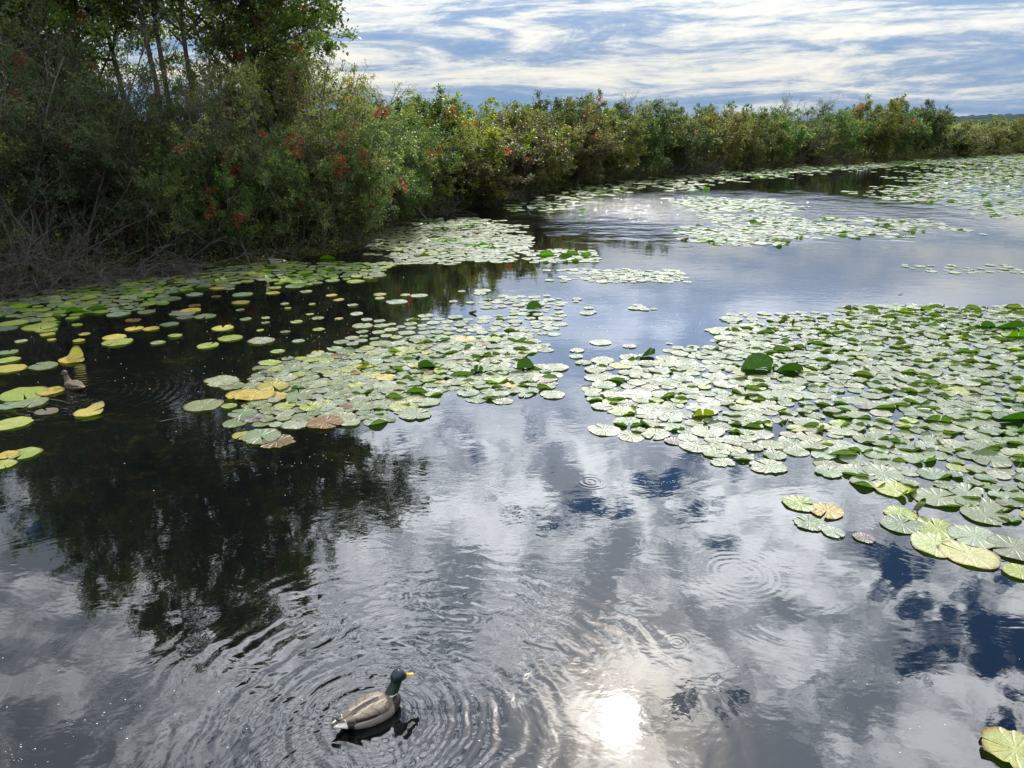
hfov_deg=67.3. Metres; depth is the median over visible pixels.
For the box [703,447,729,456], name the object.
lily pad
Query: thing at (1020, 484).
lily pad
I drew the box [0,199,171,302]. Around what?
brush pile
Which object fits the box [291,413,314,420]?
lily pad
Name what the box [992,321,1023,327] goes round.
lily pad
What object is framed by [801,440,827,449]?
lily pad
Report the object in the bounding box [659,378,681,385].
lily pad
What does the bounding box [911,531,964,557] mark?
lily pad
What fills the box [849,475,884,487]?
lily pad
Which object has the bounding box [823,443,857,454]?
lily pad
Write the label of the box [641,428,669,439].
lily pad
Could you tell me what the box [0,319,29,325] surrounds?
lily pad
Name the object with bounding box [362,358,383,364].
lily pad
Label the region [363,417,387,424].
lily pad
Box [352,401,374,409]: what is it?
lily pad
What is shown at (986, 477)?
lily pad
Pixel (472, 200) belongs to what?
undergrowth
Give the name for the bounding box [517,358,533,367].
lily pad
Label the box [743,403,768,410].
lily pad
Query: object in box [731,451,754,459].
lily pad
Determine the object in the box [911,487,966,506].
lily pad
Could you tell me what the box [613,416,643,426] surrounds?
lily pad
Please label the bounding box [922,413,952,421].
lily pad
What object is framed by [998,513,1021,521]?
lily pad
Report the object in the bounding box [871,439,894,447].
lily pad
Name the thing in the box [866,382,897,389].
lily pad
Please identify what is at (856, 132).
shrub
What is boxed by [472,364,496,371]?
lily pad
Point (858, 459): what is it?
lily pad
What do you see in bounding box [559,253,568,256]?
lily pad
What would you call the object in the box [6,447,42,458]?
lily pad
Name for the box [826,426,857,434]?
lily pad
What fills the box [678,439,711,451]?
lily pad
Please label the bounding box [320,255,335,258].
lily pad
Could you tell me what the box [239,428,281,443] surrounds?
lily pad
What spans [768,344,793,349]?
lily pad
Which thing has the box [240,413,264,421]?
lily pad
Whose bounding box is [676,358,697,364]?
lily pad
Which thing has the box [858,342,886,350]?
lily pad
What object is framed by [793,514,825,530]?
lily pad
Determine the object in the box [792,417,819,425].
lily pad
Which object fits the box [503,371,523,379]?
lily pad
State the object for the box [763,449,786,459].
lily pad
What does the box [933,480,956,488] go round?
lily pad
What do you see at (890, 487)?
lily pad
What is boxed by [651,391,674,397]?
lily pad
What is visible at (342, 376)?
lily pad
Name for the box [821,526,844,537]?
lily pad
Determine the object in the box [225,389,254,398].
lily pad
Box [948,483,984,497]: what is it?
lily pad
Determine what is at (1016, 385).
lily pad
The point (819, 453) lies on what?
lily pad
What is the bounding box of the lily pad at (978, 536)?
[947,524,996,548]
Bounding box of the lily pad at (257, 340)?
[247,337,274,343]
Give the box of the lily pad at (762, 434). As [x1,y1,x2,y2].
[752,430,773,438]
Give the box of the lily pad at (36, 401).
[18,397,48,407]
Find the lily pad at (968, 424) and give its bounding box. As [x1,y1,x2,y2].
[952,419,978,428]
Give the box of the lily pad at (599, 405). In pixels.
[591,402,613,409]
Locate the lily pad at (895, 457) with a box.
[889,454,909,461]
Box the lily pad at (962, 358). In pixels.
[946,355,973,361]
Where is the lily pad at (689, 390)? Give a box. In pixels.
[676,386,698,393]
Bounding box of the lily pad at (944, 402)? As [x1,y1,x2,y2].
[936,398,963,407]
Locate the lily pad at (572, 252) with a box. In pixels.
[566,250,578,253]
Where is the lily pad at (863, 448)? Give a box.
[848,444,872,451]
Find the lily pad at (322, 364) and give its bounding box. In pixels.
[309,361,332,366]
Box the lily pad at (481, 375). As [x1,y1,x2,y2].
[471,373,493,380]
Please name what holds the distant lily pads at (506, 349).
on the water
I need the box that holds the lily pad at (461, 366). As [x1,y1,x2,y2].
[449,363,472,370]
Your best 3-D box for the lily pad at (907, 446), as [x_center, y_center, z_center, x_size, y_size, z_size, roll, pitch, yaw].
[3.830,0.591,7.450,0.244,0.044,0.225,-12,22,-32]
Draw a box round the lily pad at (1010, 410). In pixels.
[1002,408,1022,412]
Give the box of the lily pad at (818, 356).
[806,354,831,359]
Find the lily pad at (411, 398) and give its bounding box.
[402,394,425,402]
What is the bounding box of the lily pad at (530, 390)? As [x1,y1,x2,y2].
[519,387,538,392]
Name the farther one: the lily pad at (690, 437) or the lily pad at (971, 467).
the lily pad at (690, 437)
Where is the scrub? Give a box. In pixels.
[9,106,1023,202]
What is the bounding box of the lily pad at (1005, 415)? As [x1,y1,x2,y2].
[992,411,1023,418]
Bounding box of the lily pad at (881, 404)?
[866,401,895,407]
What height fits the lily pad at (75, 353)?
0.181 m
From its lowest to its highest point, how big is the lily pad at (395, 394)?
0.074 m
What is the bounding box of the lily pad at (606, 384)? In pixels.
[592,381,615,388]
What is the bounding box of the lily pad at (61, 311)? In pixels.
[52,309,69,312]
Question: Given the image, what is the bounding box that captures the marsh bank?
[0,121,1023,291]
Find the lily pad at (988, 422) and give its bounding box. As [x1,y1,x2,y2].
[970,418,1000,426]
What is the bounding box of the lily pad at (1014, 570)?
[1002,563,1023,578]
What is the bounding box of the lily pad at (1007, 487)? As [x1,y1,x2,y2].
[996,483,1018,490]
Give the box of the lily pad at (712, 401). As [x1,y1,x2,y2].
[695,397,720,406]
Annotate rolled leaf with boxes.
[912,498,925,511]
[917,408,933,412]
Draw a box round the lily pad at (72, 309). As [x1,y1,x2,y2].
[66,307,92,311]
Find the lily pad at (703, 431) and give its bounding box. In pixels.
[691,426,724,436]
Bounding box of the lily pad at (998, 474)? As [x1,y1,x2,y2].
[986,470,1011,478]
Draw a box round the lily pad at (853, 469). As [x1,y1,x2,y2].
[836,464,874,476]
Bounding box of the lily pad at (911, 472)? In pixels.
[899,466,920,475]
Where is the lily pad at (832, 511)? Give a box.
[811,502,843,518]
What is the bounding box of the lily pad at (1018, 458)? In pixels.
[1010,456,1023,461]
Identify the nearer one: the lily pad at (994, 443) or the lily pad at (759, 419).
the lily pad at (994, 443)
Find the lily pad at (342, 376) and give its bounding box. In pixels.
[330,372,351,379]
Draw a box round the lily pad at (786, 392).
[772,388,798,396]
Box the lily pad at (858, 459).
[839,453,874,465]
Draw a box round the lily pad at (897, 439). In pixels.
[884,436,910,443]
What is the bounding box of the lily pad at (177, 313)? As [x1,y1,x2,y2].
[169,310,195,315]
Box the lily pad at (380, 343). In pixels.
[369,340,390,345]
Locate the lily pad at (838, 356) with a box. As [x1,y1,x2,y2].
[827,353,854,360]
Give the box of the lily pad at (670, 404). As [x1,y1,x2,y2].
[662,401,683,408]
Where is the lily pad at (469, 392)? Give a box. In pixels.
[457,389,479,395]
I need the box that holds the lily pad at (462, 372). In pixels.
[447,369,473,374]
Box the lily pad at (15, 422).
[0,416,33,429]
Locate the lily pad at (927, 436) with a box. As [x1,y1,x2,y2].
[918,431,944,444]
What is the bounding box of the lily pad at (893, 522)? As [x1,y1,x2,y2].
[880,514,924,533]
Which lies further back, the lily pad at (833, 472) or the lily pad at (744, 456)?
the lily pad at (744, 456)
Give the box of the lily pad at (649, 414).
[633,407,663,418]
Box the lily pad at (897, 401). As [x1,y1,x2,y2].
[886,398,910,405]
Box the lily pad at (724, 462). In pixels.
[710,457,734,466]
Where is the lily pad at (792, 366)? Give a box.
[774,362,803,370]
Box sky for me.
[0,0,1023,120]
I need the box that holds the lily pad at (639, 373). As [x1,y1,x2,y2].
[629,371,651,377]
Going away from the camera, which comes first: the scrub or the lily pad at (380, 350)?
the lily pad at (380, 350)
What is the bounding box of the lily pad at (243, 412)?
[228,408,257,417]
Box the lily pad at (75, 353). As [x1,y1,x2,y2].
[58,345,84,362]
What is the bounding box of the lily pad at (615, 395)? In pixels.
[600,391,627,398]
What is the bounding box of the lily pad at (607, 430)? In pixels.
[587,423,620,435]
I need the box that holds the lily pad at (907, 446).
[894,442,920,450]
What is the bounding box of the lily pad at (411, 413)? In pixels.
[398,408,431,418]
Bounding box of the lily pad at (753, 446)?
[741,442,763,450]
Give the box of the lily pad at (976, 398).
[960,393,995,405]
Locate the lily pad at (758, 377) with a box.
[747,375,770,380]
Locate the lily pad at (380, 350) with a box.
[367,347,390,352]
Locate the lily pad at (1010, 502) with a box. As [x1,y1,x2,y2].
[995,497,1023,506]
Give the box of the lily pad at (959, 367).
[949,362,979,371]
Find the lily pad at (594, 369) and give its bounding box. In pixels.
[584,365,604,372]
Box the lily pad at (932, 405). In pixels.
[922,402,943,408]
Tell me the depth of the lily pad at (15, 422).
8.05 m
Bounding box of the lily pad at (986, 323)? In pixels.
[969,321,994,325]
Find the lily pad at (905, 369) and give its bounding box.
[891,366,917,371]
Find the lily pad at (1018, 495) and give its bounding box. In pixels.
[1003,489,1023,500]
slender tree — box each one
[0,0,135,129]
[165,0,388,219]
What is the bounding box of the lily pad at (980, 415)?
[968,412,991,418]
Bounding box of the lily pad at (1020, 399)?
[1011,396,1023,402]
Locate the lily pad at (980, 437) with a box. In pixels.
[964,432,993,442]
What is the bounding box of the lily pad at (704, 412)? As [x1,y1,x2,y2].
[692,409,713,414]
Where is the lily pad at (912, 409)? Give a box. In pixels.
[899,405,936,416]
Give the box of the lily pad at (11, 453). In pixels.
[0,450,20,458]
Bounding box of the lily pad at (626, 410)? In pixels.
[607,405,636,415]
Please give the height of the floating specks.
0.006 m
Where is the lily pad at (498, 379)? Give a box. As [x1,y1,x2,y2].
[483,376,506,382]
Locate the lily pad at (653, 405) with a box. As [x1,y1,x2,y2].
[637,402,664,410]
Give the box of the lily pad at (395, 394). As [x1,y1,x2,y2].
[385,391,410,397]
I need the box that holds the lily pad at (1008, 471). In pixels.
[993,467,1015,474]
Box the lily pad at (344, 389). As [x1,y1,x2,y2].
[327,386,349,393]
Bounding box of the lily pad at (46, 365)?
[28,361,57,369]
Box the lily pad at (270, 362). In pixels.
[258,359,282,365]
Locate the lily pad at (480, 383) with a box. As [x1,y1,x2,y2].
[467,377,486,384]
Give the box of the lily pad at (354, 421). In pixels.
[340,418,359,425]
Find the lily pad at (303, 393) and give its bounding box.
[286,389,311,397]
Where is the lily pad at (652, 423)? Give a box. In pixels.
[640,419,667,427]
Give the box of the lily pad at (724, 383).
[713,380,738,387]
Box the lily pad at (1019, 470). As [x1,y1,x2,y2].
[1015,468,1023,474]
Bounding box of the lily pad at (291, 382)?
[285,380,302,386]
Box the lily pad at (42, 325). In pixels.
[21,322,58,330]
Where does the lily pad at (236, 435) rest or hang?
on the water
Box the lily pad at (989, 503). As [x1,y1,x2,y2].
[972,498,1010,511]
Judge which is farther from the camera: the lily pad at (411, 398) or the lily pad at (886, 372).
the lily pad at (886, 372)
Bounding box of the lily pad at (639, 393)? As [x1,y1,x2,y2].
[622,389,651,398]
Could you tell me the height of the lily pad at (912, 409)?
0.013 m
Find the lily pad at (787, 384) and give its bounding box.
[778,380,804,390]
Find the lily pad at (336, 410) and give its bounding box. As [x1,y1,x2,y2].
[320,407,345,414]
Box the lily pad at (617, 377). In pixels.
[606,375,628,380]
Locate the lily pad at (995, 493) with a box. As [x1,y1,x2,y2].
[987,490,1010,498]
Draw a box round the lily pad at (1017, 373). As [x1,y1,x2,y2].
[1008,370,1023,377]
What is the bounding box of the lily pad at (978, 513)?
[960,505,1008,524]
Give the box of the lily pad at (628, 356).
[619,354,640,358]
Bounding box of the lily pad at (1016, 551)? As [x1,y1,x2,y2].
[986,534,1023,560]
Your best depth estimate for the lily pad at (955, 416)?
8.21 m
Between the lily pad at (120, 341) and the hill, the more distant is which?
the hill
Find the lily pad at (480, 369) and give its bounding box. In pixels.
[470,365,483,371]
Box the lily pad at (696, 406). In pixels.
[686,402,708,410]
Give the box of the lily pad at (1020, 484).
[1017,481,1023,488]
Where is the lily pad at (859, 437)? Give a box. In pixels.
[853,433,874,442]
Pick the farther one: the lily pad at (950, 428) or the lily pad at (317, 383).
the lily pad at (317, 383)
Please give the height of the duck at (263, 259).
0.276 m
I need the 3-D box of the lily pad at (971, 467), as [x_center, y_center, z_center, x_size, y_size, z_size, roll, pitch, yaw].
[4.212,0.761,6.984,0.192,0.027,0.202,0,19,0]
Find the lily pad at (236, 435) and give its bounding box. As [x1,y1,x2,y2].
[232,431,247,438]
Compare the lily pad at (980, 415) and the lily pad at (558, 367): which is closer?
the lily pad at (980, 415)
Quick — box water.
[0,153,1023,767]
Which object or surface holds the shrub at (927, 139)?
on the marsh bank
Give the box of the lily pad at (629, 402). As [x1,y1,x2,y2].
[617,399,638,405]
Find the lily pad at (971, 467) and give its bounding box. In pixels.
[964,464,986,472]
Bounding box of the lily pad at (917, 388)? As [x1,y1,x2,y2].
[900,385,930,391]
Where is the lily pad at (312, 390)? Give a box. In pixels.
[302,387,320,392]
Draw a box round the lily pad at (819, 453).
[811,450,836,458]
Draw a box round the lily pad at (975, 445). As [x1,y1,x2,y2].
[963,440,999,449]
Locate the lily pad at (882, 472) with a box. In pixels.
[862,464,903,481]
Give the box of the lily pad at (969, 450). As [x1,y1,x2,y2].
[957,446,976,452]
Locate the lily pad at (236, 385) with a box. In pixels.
[219,382,244,389]
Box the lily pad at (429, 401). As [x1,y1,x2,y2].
[412,398,439,405]
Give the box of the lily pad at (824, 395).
[813,392,836,398]
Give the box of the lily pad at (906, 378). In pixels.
[894,375,921,382]
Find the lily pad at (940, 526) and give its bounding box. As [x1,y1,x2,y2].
[917,516,959,539]
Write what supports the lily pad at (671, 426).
on the water
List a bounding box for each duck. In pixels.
[61,370,84,389]
[257,250,276,261]
[262,253,285,263]
[332,668,413,728]
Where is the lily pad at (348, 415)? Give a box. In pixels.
[333,412,356,419]
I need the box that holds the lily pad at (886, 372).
[875,369,901,376]
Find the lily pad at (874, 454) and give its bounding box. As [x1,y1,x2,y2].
[864,451,890,458]
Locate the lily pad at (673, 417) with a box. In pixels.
[657,413,681,421]
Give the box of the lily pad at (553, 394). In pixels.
[540,390,564,397]
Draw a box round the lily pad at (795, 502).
[782,495,816,511]
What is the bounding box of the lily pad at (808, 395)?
[792,390,817,398]
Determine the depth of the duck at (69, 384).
9.06 m
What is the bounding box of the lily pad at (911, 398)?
[902,395,929,403]
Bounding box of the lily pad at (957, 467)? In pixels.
[945,463,969,471]
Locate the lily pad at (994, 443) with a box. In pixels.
[982,439,1006,445]
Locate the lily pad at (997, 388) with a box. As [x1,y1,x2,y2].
[980,385,1009,392]
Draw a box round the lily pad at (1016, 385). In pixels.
[1009,383,1023,389]
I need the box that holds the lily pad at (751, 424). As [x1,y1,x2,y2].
[740,420,763,427]
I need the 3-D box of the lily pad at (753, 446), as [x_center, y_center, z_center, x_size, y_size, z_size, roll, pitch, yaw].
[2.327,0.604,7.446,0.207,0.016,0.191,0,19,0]
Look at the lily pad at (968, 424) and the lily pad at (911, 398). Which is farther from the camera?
the lily pad at (911, 398)
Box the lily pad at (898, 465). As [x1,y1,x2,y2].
[872,457,905,470]
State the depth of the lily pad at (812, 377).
9.45 m
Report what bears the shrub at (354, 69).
on the marsh bank
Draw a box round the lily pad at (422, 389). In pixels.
[405,385,429,391]
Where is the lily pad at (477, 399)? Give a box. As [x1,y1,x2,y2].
[465,395,487,402]
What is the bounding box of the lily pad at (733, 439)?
[723,435,751,445]
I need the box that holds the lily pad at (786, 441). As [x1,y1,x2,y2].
[777,436,802,448]
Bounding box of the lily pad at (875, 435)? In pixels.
[866,431,888,438]
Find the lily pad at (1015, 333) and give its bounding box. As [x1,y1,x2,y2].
[1001,328,1023,335]
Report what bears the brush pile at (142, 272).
on the water
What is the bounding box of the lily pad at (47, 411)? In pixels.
[34,407,58,414]
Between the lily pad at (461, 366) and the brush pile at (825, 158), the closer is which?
the lily pad at (461, 366)
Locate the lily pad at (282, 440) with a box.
[260,434,295,447]
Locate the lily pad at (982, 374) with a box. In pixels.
[967,370,991,376]
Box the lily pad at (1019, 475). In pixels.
[1014,472,1023,481]
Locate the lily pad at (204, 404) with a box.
[183,399,223,410]
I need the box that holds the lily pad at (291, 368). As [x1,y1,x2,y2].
[278,365,301,371]
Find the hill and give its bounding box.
[950,113,1023,121]
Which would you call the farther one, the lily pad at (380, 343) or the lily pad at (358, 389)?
the lily pad at (380, 343)
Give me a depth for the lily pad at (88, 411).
8.32 m
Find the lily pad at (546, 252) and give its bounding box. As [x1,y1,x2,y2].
[539,250,553,254]
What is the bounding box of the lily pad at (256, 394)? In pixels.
[234,388,275,399]
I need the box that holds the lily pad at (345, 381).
[331,378,352,384]
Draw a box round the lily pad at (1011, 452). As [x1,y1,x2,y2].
[1000,448,1023,456]
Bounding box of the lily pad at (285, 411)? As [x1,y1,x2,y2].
[273,408,294,415]
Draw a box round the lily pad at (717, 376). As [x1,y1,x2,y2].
[702,372,728,379]
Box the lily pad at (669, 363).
[653,359,676,366]
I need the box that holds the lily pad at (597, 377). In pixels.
[584,373,608,380]
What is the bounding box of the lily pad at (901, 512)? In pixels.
[883,505,917,519]
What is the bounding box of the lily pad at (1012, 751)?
[980,726,1023,767]
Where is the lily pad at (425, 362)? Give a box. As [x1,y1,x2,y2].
[418,359,435,366]
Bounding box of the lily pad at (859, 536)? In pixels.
[852,532,875,542]
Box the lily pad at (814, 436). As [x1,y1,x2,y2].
[795,431,822,441]
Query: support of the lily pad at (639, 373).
on the water
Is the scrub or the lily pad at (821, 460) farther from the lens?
the scrub
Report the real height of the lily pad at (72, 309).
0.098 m
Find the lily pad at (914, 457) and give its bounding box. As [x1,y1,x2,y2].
[901,452,936,462]
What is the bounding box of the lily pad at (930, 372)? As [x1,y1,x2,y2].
[914,369,942,375]
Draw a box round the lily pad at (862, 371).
[851,368,877,375]
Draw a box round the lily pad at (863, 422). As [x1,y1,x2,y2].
[852,419,874,425]
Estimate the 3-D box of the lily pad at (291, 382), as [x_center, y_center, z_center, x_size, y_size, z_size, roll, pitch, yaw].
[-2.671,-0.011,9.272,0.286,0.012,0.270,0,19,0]
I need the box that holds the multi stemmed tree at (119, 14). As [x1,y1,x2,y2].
[0,0,362,218]
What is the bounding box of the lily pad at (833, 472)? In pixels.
[814,464,841,477]
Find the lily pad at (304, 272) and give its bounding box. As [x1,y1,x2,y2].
[296,270,312,273]
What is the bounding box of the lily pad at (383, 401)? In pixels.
[371,398,394,404]
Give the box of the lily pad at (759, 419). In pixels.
[743,414,771,422]
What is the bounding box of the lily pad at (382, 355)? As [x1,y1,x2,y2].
[369,353,391,358]
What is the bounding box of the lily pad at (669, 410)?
[657,407,683,414]
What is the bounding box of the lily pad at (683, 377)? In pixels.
[672,374,693,381]
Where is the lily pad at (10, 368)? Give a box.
[0,364,27,372]
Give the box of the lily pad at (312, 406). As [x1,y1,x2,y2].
[298,401,323,410]
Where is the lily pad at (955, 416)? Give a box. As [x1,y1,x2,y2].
[943,412,971,419]
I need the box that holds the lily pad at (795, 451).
[782,447,809,455]
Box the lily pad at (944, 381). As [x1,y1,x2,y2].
[933,377,956,383]
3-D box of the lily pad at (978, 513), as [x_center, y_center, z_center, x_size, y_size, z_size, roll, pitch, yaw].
[3.789,1.047,6.163,0.338,0.009,0.322,0,19,0]
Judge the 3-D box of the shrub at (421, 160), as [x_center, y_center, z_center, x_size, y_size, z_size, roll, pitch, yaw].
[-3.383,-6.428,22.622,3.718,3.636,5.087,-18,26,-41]
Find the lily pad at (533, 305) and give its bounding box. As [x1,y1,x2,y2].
[526,301,541,309]
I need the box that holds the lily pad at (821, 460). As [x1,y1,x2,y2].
[812,457,836,468]
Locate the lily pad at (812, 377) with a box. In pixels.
[804,373,830,381]
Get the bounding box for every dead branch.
[234,223,249,262]
[413,206,426,219]
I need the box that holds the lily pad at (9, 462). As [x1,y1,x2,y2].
[0,459,17,468]
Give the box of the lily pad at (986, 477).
[974,473,997,481]
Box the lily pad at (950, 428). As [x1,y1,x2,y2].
[928,422,963,433]
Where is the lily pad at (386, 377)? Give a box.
[375,374,395,380]
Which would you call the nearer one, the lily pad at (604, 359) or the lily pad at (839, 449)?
the lily pad at (839, 449)
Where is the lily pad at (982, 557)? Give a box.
[936,540,1000,568]
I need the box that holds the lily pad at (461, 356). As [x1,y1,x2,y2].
[449,353,470,358]
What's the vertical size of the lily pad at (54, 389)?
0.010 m
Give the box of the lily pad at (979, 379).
[971,376,991,382]
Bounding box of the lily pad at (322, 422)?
[306,416,343,428]
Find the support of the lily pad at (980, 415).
on the water
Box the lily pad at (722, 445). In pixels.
[709,441,731,449]
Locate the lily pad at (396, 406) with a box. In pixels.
[389,401,418,410]
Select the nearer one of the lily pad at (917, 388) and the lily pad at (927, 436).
the lily pad at (927, 436)
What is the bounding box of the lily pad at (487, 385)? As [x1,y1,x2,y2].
[472,382,492,388]
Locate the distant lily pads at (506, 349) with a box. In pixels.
[0,153,1023,517]
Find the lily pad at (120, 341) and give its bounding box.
[101,338,132,345]
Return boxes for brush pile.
[0,177,118,309]
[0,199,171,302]
[38,196,278,298]
[188,202,320,269]
[278,225,388,258]
[417,186,477,221]
[455,168,545,208]
[665,141,741,175]
[785,140,861,166]
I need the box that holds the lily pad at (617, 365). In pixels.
[610,362,632,367]
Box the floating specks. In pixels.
[5,282,944,764]
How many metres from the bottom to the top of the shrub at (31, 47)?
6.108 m
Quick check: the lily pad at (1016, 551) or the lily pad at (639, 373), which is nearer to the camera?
the lily pad at (1016, 551)
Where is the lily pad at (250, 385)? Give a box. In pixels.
[241,382,261,388]
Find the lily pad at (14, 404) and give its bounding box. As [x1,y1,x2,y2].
[0,401,22,408]
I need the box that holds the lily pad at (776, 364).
[768,362,782,366]
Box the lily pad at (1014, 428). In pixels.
[1006,426,1023,431]
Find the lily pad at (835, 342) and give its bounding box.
[822,337,847,345]
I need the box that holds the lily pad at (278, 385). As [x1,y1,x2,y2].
[255,380,289,390]
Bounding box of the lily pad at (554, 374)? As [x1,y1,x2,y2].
[540,372,562,377]
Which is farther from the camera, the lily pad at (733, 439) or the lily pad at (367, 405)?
the lily pad at (367, 405)
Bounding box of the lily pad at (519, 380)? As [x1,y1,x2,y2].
[508,377,530,383]
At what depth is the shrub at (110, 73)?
17.72 m
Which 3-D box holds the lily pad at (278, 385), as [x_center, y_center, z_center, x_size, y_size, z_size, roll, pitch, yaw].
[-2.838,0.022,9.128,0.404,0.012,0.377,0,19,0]
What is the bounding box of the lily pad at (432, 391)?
[419,388,442,395]
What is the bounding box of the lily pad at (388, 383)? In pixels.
[372,380,398,387]
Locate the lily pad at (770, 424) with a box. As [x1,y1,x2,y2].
[765,422,772,426]
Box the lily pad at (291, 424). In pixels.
[280,418,307,428]
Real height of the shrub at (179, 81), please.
4.427 m
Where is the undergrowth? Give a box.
[0,130,1023,292]
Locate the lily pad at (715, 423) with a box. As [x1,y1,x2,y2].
[708,420,731,430]
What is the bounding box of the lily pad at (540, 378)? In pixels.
[532,375,556,382]
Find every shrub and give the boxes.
[0,0,146,236]
[0,0,184,263]
[0,5,72,223]
[0,86,101,281]
[0,120,29,252]
[1,17,183,233]
[13,58,226,254]
[58,87,272,253]
[112,65,296,245]
[118,138,243,260]
[136,127,308,255]
[142,56,332,252]
[146,92,276,159]
[169,22,378,167]
[180,41,420,243]
[191,61,360,227]
[209,134,339,246]
[244,90,419,244]
[314,77,410,233]
[314,92,443,162]
[329,83,468,204]
[336,101,459,227]
[359,108,487,213]
[398,90,541,201]
[432,125,542,206]
[441,100,544,193]
[443,102,486,138]
[460,112,574,197]
[483,101,541,170]
[498,106,593,191]
[524,88,607,176]
[527,109,624,185]
[553,102,651,180]
[554,89,621,165]
[596,99,656,138]
[598,98,687,177]
[619,90,673,164]
[620,91,668,148]
[649,107,728,172]
[666,106,722,150]
[674,105,756,172]
[692,100,762,156]
[704,110,792,168]
[748,105,824,163]
[748,106,792,151]
[769,97,823,127]
[776,122,846,164]
[781,92,842,158]
[803,104,850,152]
[810,108,881,158]
[835,93,912,158]
[865,107,936,158]
[889,97,952,153]
[904,105,966,154]
[939,127,994,154]
[941,122,962,146]
[955,119,1015,152]
[978,118,1021,136]
[984,114,1023,150]
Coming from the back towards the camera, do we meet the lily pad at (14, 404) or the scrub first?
the scrub
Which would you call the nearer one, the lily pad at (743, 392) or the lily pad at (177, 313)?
the lily pad at (743, 392)
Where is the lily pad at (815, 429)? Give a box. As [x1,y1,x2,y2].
[801,425,824,432]
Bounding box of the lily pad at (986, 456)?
[970,449,1012,466]
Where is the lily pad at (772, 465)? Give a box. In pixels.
[749,458,787,472]
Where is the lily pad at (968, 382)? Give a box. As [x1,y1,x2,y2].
[950,377,980,385]
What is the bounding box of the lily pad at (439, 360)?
[433,357,455,363]
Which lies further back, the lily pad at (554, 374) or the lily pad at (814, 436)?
the lily pad at (554, 374)
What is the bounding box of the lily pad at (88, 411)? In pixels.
[73,401,104,416]
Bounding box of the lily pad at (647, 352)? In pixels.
[638,347,654,356]
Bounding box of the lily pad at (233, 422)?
[222,418,246,427]
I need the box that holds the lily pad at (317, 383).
[302,380,329,387]
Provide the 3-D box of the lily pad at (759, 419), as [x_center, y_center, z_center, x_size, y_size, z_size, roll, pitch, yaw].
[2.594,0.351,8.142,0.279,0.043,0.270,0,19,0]
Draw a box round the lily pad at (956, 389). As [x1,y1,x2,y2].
[940,385,969,393]
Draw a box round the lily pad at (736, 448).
[728,446,746,453]
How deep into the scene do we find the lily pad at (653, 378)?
9.41 m
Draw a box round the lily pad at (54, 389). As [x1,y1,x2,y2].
[35,386,64,395]
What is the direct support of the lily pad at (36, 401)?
on the water
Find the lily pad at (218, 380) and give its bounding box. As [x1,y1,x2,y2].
[203,375,240,386]
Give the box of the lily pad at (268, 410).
[259,406,280,414]
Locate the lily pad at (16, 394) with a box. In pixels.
[0,386,48,401]
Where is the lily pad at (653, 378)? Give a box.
[642,375,663,382]
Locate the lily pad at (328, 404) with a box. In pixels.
[316,402,336,409]
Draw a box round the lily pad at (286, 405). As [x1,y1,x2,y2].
[273,402,295,408]
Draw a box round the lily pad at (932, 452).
[922,447,949,459]
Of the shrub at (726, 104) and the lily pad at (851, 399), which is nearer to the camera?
the lily pad at (851, 399)
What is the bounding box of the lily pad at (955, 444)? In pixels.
[937,439,967,449]
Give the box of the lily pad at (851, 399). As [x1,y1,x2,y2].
[842,396,870,403]
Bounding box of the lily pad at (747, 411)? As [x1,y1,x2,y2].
[736,408,762,417]
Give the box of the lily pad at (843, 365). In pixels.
[835,361,861,370]
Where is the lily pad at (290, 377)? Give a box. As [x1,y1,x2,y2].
[272,373,298,381]
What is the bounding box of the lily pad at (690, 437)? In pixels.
[678,433,697,441]
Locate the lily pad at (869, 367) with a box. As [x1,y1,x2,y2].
[859,365,877,370]
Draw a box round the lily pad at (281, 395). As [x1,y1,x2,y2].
[272,391,288,398]
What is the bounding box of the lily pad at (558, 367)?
[543,363,568,370]
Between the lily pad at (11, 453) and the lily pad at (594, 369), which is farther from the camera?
the lily pad at (594, 369)
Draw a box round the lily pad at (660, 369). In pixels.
[648,366,673,373]
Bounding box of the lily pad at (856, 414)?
[846,411,871,417]
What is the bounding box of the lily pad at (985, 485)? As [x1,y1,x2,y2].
[980,482,1000,491]
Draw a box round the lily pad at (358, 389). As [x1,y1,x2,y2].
[351,386,373,392]
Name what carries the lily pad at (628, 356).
on the water
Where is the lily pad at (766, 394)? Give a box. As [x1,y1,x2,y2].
[756,390,784,398]
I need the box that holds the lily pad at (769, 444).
[757,440,784,448]
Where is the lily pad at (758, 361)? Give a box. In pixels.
[741,353,772,369]
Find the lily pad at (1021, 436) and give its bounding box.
[1012,433,1023,441]
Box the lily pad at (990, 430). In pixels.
[975,426,1005,434]
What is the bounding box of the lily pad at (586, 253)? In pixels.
[579,252,591,254]
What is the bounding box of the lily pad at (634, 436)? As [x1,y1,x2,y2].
[616,430,644,441]
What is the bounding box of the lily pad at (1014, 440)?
[1002,437,1023,444]
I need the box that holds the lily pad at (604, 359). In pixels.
[591,356,613,363]
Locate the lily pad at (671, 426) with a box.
[660,422,685,430]
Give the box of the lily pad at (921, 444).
[914,440,938,449]
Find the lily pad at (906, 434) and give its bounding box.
[893,430,914,438]
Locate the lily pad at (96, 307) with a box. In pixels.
[86,305,108,309]
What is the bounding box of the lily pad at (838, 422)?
[828,420,850,425]
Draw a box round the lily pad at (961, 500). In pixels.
[954,497,979,505]
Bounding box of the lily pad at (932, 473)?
[915,467,951,479]
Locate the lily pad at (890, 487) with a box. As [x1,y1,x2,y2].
[873,480,916,496]
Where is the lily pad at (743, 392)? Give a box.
[732,387,758,395]
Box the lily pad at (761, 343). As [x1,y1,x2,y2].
[750,340,771,346]

